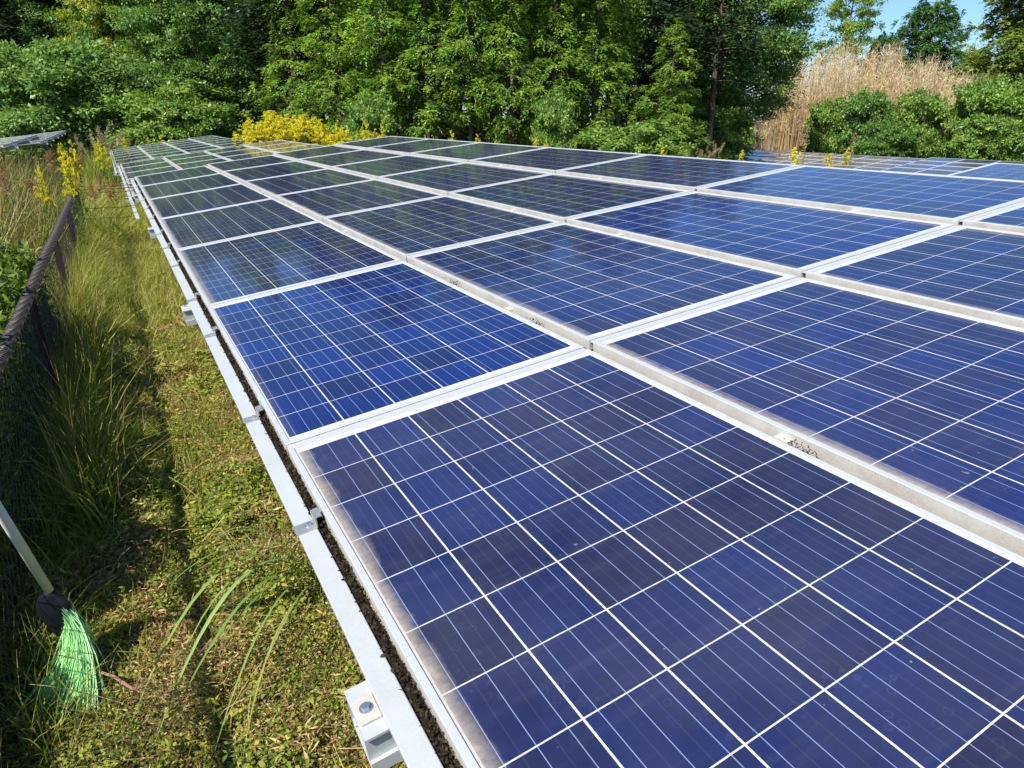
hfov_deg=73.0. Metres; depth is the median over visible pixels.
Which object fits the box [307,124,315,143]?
goldenrod
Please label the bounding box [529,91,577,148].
round bush
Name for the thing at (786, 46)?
broadleaf tree
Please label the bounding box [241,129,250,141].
goldenrod
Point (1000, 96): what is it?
round bush
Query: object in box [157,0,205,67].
dark conifer
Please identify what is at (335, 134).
goldenrod
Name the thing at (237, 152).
solar panel
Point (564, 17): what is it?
slim tree
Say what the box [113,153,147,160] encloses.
solar panel
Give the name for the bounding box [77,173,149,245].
tall weeds
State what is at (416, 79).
slim tree
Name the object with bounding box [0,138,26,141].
solar panel
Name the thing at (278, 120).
goldenrod
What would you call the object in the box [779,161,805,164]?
solar panel
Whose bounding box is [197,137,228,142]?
solar panel
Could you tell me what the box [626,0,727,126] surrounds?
dark conifer
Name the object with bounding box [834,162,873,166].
solar panel
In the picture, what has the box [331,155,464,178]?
solar panel
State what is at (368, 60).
slim tree
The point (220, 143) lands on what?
solar panel
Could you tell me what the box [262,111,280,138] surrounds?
goldenrod
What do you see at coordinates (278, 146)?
solar panel
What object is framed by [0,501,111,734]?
broom
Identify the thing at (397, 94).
slim tree
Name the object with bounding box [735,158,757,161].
solar panel
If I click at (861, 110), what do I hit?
round bush
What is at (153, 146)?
solar panel
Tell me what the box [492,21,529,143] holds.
slim tree
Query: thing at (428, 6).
slim tree
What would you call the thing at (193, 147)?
solar panel
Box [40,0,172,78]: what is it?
broadleaf tree
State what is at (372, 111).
round bush
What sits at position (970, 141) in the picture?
round bush
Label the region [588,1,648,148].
slim tree
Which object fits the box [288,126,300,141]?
goldenrod
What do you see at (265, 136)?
goldenrod
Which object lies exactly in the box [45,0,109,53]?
dark conifer
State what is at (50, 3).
dark conifer
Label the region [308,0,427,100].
slim tree
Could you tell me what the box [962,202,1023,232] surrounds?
solar panel
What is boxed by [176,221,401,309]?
solar panel
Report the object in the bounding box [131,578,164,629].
dead twig
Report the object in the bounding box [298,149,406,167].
solar panel
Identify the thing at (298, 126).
goldenrod
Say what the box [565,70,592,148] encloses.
slim tree
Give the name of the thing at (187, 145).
solar panel
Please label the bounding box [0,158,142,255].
grass
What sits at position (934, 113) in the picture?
round bush
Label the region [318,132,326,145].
goldenrod
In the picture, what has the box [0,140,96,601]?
tall weeds
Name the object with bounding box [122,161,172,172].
solar panel
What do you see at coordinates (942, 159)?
solar panel
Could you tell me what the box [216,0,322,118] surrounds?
dark conifer
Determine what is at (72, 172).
goldenrod
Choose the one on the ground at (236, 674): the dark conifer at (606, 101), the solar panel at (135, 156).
the dark conifer at (606, 101)
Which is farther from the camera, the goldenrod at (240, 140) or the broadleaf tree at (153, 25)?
the broadleaf tree at (153, 25)
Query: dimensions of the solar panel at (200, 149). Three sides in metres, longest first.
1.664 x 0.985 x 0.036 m
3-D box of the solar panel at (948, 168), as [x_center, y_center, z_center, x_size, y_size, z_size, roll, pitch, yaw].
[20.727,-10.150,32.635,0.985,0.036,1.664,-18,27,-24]
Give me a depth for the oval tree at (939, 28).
91.77 m
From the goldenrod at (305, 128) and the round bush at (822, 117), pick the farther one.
the round bush at (822, 117)
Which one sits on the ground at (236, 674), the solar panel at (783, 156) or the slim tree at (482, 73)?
the slim tree at (482, 73)
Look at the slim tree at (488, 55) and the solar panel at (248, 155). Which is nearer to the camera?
the solar panel at (248, 155)
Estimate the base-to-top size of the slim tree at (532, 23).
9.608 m
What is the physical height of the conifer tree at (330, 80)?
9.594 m
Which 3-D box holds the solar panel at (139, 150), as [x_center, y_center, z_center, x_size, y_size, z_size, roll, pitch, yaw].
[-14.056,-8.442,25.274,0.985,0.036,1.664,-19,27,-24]
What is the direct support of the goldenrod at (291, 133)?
on the ground at (236, 674)
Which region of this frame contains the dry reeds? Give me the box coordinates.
[745,35,993,157]
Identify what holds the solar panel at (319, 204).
on the mounting rack at (387, 724)
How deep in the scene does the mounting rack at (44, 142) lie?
20.77 m
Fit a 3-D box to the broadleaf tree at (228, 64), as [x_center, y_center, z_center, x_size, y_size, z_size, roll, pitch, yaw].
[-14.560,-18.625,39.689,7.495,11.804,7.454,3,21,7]
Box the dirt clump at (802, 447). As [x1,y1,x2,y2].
[784,438,818,455]
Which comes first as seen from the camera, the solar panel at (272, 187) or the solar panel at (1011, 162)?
the solar panel at (272, 187)
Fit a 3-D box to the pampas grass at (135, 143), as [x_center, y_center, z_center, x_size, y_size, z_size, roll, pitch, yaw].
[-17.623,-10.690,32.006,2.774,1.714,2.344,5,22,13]
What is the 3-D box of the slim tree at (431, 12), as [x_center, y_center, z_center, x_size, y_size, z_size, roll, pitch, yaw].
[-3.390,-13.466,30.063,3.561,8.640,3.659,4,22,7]
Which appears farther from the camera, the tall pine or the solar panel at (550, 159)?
the tall pine
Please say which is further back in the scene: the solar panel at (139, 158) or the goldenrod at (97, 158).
the solar panel at (139, 158)
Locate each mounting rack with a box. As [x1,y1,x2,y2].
[0,136,41,165]
[14,131,65,168]
[109,147,151,175]
[116,152,229,219]
[129,146,1023,767]
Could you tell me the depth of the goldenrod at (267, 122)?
20.67 m
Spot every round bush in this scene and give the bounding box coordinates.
[91,76,251,148]
[136,94,242,143]
[343,91,400,140]
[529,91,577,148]
[573,118,696,156]
[672,100,763,160]
[797,94,850,153]
[827,87,904,154]
[852,121,921,157]
[887,86,953,158]
[932,71,1023,158]
[946,111,1023,161]
[957,73,1023,161]
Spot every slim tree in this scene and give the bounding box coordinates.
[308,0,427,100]
[315,0,375,89]
[315,0,417,99]
[319,3,378,76]
[335,0,418,89]
[339,0,376,92]
[345,0,453,136]
[372,2,421,136]
[372,3,402,136]
[376,0,403,124]
[384,2,452,137]
[392,0,432,137]
[392,0,452,134]
[396,0,465,138]
[397,4,452,137]
[399,0,470,138]
[403,0,483,139]
[422,0,491,140]
[432,0,492,133]
[435,0,474,140]
[442,1,482,138]
[445,0,524,142]
[449,45,474,140]
[451,0,503,141]
[471,0,515,143]
[472,0,583,141]
[472,8,493,137]
[473,12,506,142]
[482,3,505,142]
[486,0,574,145]
[489,8,585,145]
[491,27,538,144]
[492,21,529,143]
[497,0,609,132]
[505,0,570,136]
[516,2,583,100]
[517,0,606,91]
[535,0,646,149]
[537,0,578,84]
[546,0,579,78]
[557,55,609,148]
[559,1,625,135]
[563,2,652,146]
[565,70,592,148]
[571,0,638,109]
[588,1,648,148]
[590,0,669,124]
[598,31,632,125]
[605,0,657,125]
[617,0,655,127]
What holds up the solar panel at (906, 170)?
on the mounting rack
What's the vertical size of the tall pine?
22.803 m
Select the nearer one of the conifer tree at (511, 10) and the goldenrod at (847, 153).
the goldenrod at (847, 153)
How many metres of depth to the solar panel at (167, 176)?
9.59 m
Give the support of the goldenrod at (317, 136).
on the ground at (236, 674)
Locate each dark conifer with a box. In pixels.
[0,0,58,44]
[0,0,66,162]
[0,0,67,45]
[14,0,63,47]
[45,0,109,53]
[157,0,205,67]
[205,0,324,121]
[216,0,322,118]
[218,0,340,108]
[258,0,360,132]
[294,2,348,130]
[296,0,369,128]
[301,6,358,103]
[345,1,452,137]
[399,95,430,133]
[417,74,483,139]
[435,76,475,141]
[462,68,517,142]
[499,73,550,144]
[563,0,688,148]
[574,31,656,97]
[589,11,670,126]
[590,81,636,140]
[603,3,656,126]
[605,0,709,124]
[609,0,697,125]
[623,1,673,122]
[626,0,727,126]
[649,0,712,126]
[655,0,780,158]
[679,0,751,153]
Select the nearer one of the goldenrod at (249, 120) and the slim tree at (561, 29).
the goldenrod at (249, 120)
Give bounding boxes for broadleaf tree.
[0,0,126,110]
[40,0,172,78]
[103,0,271,129]
[182,0,316,137]
[656,2,737,149]
[675,0,837,138]
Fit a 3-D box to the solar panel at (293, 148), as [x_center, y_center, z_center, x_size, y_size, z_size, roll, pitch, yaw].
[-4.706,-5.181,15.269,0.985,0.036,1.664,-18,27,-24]
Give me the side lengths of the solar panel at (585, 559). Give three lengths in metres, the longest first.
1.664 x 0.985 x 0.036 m
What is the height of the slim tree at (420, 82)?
9.557 m
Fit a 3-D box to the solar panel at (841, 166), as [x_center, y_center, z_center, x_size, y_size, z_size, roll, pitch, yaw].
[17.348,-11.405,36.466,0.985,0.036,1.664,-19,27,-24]
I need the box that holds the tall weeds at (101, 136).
[58,125,147,186]
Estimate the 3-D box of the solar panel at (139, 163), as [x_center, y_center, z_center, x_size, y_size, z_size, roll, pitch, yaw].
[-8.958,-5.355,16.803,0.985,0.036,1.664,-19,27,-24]
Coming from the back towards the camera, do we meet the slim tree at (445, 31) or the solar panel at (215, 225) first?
the slim tree at (445, 31)
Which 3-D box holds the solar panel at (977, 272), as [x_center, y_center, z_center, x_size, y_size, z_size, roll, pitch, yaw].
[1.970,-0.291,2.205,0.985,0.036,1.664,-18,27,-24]
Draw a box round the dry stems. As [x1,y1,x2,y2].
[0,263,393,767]
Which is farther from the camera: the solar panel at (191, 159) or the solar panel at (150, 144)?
the solar panel at (150, 144)
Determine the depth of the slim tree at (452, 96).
32.41 m
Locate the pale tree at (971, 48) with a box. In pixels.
[950,42,991,104]
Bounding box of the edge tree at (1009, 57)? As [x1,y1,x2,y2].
[950,0,1023,117]
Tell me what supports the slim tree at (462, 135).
on the ground at (236, 674)
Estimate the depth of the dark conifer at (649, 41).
32.93 m
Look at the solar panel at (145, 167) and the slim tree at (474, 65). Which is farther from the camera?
the slim tree at (474, 65)
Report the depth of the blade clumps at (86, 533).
2.86 m
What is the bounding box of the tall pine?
[812,0,887,65]
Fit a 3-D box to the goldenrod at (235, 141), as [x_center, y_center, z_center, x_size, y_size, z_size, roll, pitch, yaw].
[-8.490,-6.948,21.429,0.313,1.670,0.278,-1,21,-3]
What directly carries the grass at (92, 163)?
on the ground at (236, 674)
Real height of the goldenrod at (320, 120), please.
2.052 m
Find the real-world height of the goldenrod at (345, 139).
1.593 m
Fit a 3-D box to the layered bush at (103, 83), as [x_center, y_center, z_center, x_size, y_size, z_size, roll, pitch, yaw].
[-21.361,-14.735,38.636,7.760,5.437,7.923,-10,24,-25]
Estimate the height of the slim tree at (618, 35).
8.391 m
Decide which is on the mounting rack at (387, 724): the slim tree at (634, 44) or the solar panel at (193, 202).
the solar panel at (193, 202)
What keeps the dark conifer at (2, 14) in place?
on the ground at (236, 674)
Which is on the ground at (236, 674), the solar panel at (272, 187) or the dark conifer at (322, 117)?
the dark conifer at (322, 117)
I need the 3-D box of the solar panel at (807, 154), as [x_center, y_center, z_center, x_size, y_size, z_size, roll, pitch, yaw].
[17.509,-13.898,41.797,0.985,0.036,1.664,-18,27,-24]
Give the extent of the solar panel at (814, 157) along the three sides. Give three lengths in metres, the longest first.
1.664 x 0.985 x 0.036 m
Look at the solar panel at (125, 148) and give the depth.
27.97 m
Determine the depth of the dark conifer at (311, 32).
32.03 m
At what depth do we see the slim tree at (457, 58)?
30.05 m
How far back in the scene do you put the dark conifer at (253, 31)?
32.67 m
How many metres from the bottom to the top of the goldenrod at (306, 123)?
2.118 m
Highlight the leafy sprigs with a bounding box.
[1,290,342,767]
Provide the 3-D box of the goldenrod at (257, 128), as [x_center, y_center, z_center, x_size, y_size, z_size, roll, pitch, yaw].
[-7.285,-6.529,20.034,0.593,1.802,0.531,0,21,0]
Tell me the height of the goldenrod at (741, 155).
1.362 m
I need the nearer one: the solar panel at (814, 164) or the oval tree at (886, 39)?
the solar panel at (814, 164)
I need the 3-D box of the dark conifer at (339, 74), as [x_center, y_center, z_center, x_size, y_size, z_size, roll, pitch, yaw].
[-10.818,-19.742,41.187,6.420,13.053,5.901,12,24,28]
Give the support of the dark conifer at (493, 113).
on the ground at (236, 674)
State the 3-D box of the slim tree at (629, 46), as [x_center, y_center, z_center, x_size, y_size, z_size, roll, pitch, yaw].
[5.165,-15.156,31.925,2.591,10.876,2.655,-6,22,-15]
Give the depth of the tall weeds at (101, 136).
19.75 m
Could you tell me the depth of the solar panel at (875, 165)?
35.56 m
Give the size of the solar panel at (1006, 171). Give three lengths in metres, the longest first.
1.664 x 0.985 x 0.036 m
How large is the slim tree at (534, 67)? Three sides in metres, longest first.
7.706 x 4.890 x 4.758 m
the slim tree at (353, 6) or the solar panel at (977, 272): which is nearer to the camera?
the solar panel at (977, 272)
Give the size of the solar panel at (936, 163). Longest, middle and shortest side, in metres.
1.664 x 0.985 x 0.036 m
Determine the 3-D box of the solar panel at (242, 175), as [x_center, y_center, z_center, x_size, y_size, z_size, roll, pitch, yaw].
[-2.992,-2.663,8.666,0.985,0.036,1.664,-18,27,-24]
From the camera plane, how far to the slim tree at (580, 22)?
29.41 m
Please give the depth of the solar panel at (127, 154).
23.93 m
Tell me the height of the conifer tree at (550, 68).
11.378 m
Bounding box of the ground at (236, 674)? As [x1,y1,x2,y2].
[0,120,774,767]
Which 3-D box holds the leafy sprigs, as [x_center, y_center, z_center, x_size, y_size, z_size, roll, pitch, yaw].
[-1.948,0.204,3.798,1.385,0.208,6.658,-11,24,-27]
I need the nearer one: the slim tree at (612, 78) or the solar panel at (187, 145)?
the solar panel at (187, 145)
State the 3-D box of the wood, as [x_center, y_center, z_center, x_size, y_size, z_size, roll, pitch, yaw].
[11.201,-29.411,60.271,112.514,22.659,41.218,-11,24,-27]
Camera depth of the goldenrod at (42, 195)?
7.28 m
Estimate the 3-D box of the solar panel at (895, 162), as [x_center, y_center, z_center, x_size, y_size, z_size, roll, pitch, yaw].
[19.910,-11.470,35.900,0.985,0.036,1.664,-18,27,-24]
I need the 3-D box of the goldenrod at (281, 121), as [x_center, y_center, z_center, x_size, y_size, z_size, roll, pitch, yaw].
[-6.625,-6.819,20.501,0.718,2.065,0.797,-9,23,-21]
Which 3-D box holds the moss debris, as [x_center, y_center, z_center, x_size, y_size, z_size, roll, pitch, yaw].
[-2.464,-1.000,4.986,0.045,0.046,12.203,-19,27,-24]
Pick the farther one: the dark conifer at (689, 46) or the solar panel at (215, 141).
the dark conifer at (689, 46)
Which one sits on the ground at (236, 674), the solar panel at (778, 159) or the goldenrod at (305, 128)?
the goldenrod at (305, 128)
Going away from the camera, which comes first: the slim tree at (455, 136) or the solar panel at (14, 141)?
the solar panel at (14, 141)
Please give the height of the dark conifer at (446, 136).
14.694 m
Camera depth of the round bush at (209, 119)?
33.98 m
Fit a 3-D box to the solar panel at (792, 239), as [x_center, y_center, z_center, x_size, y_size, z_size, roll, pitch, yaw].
[1.151,-0.824,3.578,0.985,0.036,1.664,-18,27,-24]
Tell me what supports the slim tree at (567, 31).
on the ground at (236, 674)
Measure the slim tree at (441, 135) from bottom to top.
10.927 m
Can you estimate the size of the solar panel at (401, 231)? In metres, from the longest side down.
1.664 x 0.985 x 0.036 m
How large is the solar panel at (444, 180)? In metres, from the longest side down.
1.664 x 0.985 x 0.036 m
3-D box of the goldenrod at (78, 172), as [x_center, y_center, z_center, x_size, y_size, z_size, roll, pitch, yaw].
[-5.253,-2.230,8.499,0.138,1.490,0.175,4,22,9]
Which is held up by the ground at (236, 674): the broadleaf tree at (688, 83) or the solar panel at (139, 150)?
the broadleaf tree at (688, 83)
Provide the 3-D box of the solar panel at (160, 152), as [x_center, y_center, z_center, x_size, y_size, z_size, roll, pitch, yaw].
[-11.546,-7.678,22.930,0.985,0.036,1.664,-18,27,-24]
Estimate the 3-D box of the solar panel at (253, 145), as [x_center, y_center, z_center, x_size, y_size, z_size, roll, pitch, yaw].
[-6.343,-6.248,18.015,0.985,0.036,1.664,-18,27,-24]
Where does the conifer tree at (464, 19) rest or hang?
on the ground at (236, 674)
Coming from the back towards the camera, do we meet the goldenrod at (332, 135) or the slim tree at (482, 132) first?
the slim tree at (482, 132)
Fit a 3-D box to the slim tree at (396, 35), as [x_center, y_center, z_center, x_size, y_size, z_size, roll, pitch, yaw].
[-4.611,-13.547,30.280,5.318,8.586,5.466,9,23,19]
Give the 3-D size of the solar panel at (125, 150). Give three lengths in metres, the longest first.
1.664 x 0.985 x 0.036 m
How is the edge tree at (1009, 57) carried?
on the ground at (236, 674)
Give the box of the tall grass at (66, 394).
[1,218,206,767]
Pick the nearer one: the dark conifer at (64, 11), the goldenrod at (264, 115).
the goldenrod at (264, 115)
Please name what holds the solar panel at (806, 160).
on the mounting rack
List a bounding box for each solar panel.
[0,135,36,139]
[0,136,32,140]
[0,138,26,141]
[0,140,20,143]
[0,142,12,146]
[18,140,43,145]
[112,146,137,150]
[112,148,138,152]
[112,149,141,155]
[113,151,143,157]
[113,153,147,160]
[114,156,150,163]
[115,159,149,166]
[120,158,165,167]
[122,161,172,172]
[124,166,178,180]
[135,166,218,188]
[137,142,164,146]
[139,144,166,148]
[140,173,240,200]
[141,145,171,151]
[144,147,176,152]
[147,149,180,155]
[148,183,271,220]
[149,151,185,157]
[152,153,187,158]
[158,198,318,253]
[163,139,189,143]
[163,152,211,160]
[166,140,193,144]
[168,155,220,165]
[170,141,200,146]
[173,143,204,148]
[175,158,228,168]
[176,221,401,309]
[178,144,211,150]
[182,146,219,152]
[188,135,215,139]
[192,136,221,140]
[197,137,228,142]
[202,139,231,143]
[204,146,251,154]
[206,155,295,173]
[208,261,583,454]
[209,140,239,145]
[213,148,265,157]
[214,142,242,147]
[222,161,327,183]
[223,151,275,160]
[244,140,292,147]
[244,168,373,198]
[255,142,307,150]
[269,144,322,152]
[273,145,363,160]
[275,179,443,221]
[287,349,1023,767]
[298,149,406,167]
[323,195,561,261]
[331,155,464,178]
[335,136,427,148]
[367,139,478,154]
[378,162,552,195]
[407,222,797,349]
[410,142,546,161]
[448,173,691,222]
[469,147,646,172]
[556,154,800,191]
[566,191,954,277]
[593,277,1023,556]
[697,165,1023,225]
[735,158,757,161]
[742,156,770,159]
[751,150,770,152]
[752,153,783,156]
[754,160,782,162]
[761,157,794,160]
[765,151,791,154]
[775,155,803,157]
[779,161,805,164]
[785,152,816,155]
[786,159,817,162]
[798,156,828,159]
[802,163,826,166]
[806,225,1023,327]
[808,153,843,156]
[809,160,842,163]
[821,157,854,161]
[832,165,859,168]
[834,154,866,158]
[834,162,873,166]
[850,159,885,162]
[855,167,888,170]
[859,156,897,159]
[862,163,899,167]
[876,160,911,164]
[882,167,926,172]
[889,157,922,161]
[896,164,937,168]
[908,161,952,165]
[916,169,960,174]
[920,157,963,161]
[929,166,972,170]
[941,162,987,167]
[948,163,1023,180]
[955,159,998,163]
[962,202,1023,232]
[991,161,1023,163]
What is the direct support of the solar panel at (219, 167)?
on the mounting rack at (387, 724)
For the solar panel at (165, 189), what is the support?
on the mounting rack at (387, 724)
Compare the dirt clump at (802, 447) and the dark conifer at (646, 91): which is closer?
the dirt clump at (802, 447)
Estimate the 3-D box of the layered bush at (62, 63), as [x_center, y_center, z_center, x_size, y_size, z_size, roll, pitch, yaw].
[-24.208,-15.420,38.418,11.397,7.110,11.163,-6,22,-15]
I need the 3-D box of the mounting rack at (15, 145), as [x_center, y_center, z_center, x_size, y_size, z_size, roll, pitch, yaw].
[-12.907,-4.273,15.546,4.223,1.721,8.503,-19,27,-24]
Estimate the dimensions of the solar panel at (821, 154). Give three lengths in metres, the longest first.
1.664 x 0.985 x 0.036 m
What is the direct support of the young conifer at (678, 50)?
on the ground at (236, 674)
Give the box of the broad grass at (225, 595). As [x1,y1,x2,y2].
[129,529,318,766]
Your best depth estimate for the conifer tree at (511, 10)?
27.74 m
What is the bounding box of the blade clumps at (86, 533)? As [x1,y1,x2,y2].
[6,350,166,612]
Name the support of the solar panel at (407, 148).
on the mounting rack at (387, 724)
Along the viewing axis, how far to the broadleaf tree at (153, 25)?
36.85 m
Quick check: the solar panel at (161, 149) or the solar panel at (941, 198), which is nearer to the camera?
the solar panel at (941, 198)
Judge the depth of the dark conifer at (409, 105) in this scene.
50.18 m
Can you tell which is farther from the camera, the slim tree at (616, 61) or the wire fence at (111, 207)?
the slim tree at (616, 61)
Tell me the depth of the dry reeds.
57.87 m
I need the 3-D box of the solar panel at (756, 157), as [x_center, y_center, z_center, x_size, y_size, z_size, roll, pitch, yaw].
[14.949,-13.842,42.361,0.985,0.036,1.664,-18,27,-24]
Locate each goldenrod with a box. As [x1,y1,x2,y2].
[33,165,52,232]
[56,143,81,232]
[61,157,86,248]
[63,150,86,236]
[66,140,92,236]
[93,138,107,184]
[93,141,107,201]
[98,148,112,205]
[103,146,118,206]
[231,132,240,145]
[233,123,247,143]
[241,117,254,138]
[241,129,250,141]
[242,126,259,145]
[245,124,260,142]
[249,126,264,142]
[255,121,272,141]
[258,111,278,140]
[259,110,271,138]
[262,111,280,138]
[263,116,270,129]
[267,123,280,140]
[272,115,286,137]
[274,117,291,139]
[274,124,292,140]
[283,114,300,140]
[285,124,298,141]
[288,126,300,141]
[290,118,309,142]
[294,115,313,143]
[294,116,312,142]
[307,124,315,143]
[308,117,328,142]
[311,129,327,145]
[314,119,328,139]
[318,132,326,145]
[321,124,329,144]
[324,134,335,145]
[325,123,342,142]
[330,129,343,144]
[339,134,349,141]
[341,130,351,141]
[359,127,364,139]
[362,119,371,139]
[377,123,386,137]
[739,150,744,160]
[789,147,801,164]
[823,153,834,166]
[839,148,850,167]
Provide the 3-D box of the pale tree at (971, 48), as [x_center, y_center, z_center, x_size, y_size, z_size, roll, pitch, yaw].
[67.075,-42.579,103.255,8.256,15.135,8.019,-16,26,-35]
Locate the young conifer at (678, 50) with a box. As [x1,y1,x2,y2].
[628,17,711,157]
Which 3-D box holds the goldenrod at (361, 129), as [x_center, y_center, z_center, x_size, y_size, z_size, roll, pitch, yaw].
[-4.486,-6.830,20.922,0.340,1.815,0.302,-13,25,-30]
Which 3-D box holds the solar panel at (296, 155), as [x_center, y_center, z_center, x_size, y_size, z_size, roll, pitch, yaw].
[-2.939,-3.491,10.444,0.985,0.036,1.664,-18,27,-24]
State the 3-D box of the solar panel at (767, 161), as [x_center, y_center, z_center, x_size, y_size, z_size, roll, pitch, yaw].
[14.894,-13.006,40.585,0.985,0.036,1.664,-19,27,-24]
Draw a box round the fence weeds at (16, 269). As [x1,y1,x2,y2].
[0,239,61,757]
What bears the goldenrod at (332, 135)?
on the ground at (236, 674)
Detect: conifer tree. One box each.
[244,0,335,142]
[277,0,395,143]
[330,0,439,127]
[360,0,492,140]
[417,0,507,141]
[460,0,560,144]
[514,0,594,129]
[546,0,653,149]
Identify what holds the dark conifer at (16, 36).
on the ground at (236, 674)
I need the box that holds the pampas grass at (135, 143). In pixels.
[123,134,137,145]
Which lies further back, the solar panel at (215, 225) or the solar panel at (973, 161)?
the solar panel at (973, 161)
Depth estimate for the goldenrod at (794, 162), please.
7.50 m
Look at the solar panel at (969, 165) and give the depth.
32.98 m
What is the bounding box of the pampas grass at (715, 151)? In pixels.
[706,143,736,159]
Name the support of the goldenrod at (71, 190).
on the ground at (236, 674)
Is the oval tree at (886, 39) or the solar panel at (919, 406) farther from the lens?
the oval tree at (886, 39)
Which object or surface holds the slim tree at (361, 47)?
on the ground at (236, 674)
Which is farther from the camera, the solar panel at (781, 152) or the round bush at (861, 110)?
the round bush at (861, 110)
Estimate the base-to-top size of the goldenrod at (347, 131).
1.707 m
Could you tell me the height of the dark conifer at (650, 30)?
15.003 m
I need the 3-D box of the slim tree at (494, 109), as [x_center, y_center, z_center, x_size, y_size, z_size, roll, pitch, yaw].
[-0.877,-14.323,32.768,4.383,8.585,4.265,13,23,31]
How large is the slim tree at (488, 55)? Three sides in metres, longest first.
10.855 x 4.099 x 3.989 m
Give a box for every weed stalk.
[799,124,809,165]
[845,133,856,167]
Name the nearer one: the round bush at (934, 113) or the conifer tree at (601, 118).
the conifer tree at (601, 118)
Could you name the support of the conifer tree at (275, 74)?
on the ground at (236, 674)
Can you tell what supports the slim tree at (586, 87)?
on the ground at (236, 674)
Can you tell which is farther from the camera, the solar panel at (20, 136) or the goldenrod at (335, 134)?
the goldenrod at (335, 134)
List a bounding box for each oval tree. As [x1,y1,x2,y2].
[855,28,913,89]
[890,0,976,102]
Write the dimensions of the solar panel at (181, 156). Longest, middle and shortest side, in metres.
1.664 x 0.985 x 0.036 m
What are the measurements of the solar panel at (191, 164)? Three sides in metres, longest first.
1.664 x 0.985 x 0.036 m
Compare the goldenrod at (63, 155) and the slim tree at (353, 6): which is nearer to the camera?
the goldenrod at (63, 155)
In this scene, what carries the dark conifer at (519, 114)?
on the ground at (236, 674)
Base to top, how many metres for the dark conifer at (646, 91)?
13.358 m
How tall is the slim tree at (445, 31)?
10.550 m
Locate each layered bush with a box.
[0,36,150,160]
[0,69,93,159]
[35,67,167,160]
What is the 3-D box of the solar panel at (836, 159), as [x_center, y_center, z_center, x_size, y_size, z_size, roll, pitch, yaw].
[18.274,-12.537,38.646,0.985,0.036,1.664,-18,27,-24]
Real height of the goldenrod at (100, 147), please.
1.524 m
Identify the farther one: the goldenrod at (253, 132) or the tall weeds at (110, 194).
the goldenrod at (253, 132)
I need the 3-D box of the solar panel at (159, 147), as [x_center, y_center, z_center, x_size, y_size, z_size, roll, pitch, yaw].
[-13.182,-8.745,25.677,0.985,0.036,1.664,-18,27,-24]
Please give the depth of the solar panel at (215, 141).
25.13 m
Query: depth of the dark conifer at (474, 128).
36.71 m
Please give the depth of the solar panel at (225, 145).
22.37 m
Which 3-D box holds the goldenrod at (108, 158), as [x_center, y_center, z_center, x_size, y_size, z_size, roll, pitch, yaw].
[-8.031,-4.061,13.886,0.152,1.359,0.170,-13,25,-31]
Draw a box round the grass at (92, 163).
[75,133,128,186]
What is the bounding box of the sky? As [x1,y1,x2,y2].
[125,0,1016,119]
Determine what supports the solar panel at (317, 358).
on the mounting rack at (387, 724)
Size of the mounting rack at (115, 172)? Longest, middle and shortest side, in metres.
13.558 x 4.223 x 1.672 m
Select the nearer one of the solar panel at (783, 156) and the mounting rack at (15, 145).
the mounting rack at (15, 145)
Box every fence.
[0,187,86,764]
[72,184,140,236]
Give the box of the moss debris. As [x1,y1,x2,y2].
[135,179,461,767]
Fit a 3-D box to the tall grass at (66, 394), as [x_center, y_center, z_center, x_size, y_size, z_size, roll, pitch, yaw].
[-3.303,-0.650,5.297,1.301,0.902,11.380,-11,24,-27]
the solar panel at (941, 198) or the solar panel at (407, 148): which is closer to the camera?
the solar panel at (941, 198)
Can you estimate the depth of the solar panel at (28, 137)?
17.39 m
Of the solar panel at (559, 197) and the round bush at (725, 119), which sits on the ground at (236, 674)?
the round bush at (725, 119)
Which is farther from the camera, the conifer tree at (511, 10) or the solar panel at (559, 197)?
the conifer tree at (511, 10)
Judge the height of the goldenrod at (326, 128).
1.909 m
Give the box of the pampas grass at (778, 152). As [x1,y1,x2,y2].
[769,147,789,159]
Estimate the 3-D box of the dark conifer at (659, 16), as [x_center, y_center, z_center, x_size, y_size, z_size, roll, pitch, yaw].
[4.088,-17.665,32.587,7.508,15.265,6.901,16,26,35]
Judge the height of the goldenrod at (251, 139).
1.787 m
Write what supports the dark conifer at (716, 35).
on the ground at (236, 674)
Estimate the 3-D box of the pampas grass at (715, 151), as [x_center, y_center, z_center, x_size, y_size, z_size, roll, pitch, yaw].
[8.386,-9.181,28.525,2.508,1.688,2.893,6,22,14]
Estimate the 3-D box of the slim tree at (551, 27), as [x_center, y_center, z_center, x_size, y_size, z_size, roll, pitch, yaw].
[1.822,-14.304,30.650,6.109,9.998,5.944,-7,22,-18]
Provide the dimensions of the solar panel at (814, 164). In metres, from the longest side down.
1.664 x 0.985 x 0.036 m
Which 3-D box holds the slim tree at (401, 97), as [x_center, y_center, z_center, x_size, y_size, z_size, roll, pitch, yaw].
[-5.112,-13.852,31.289,3.057,8.557,2.974,4,23,10]
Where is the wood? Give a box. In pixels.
[2,0,1023,162]

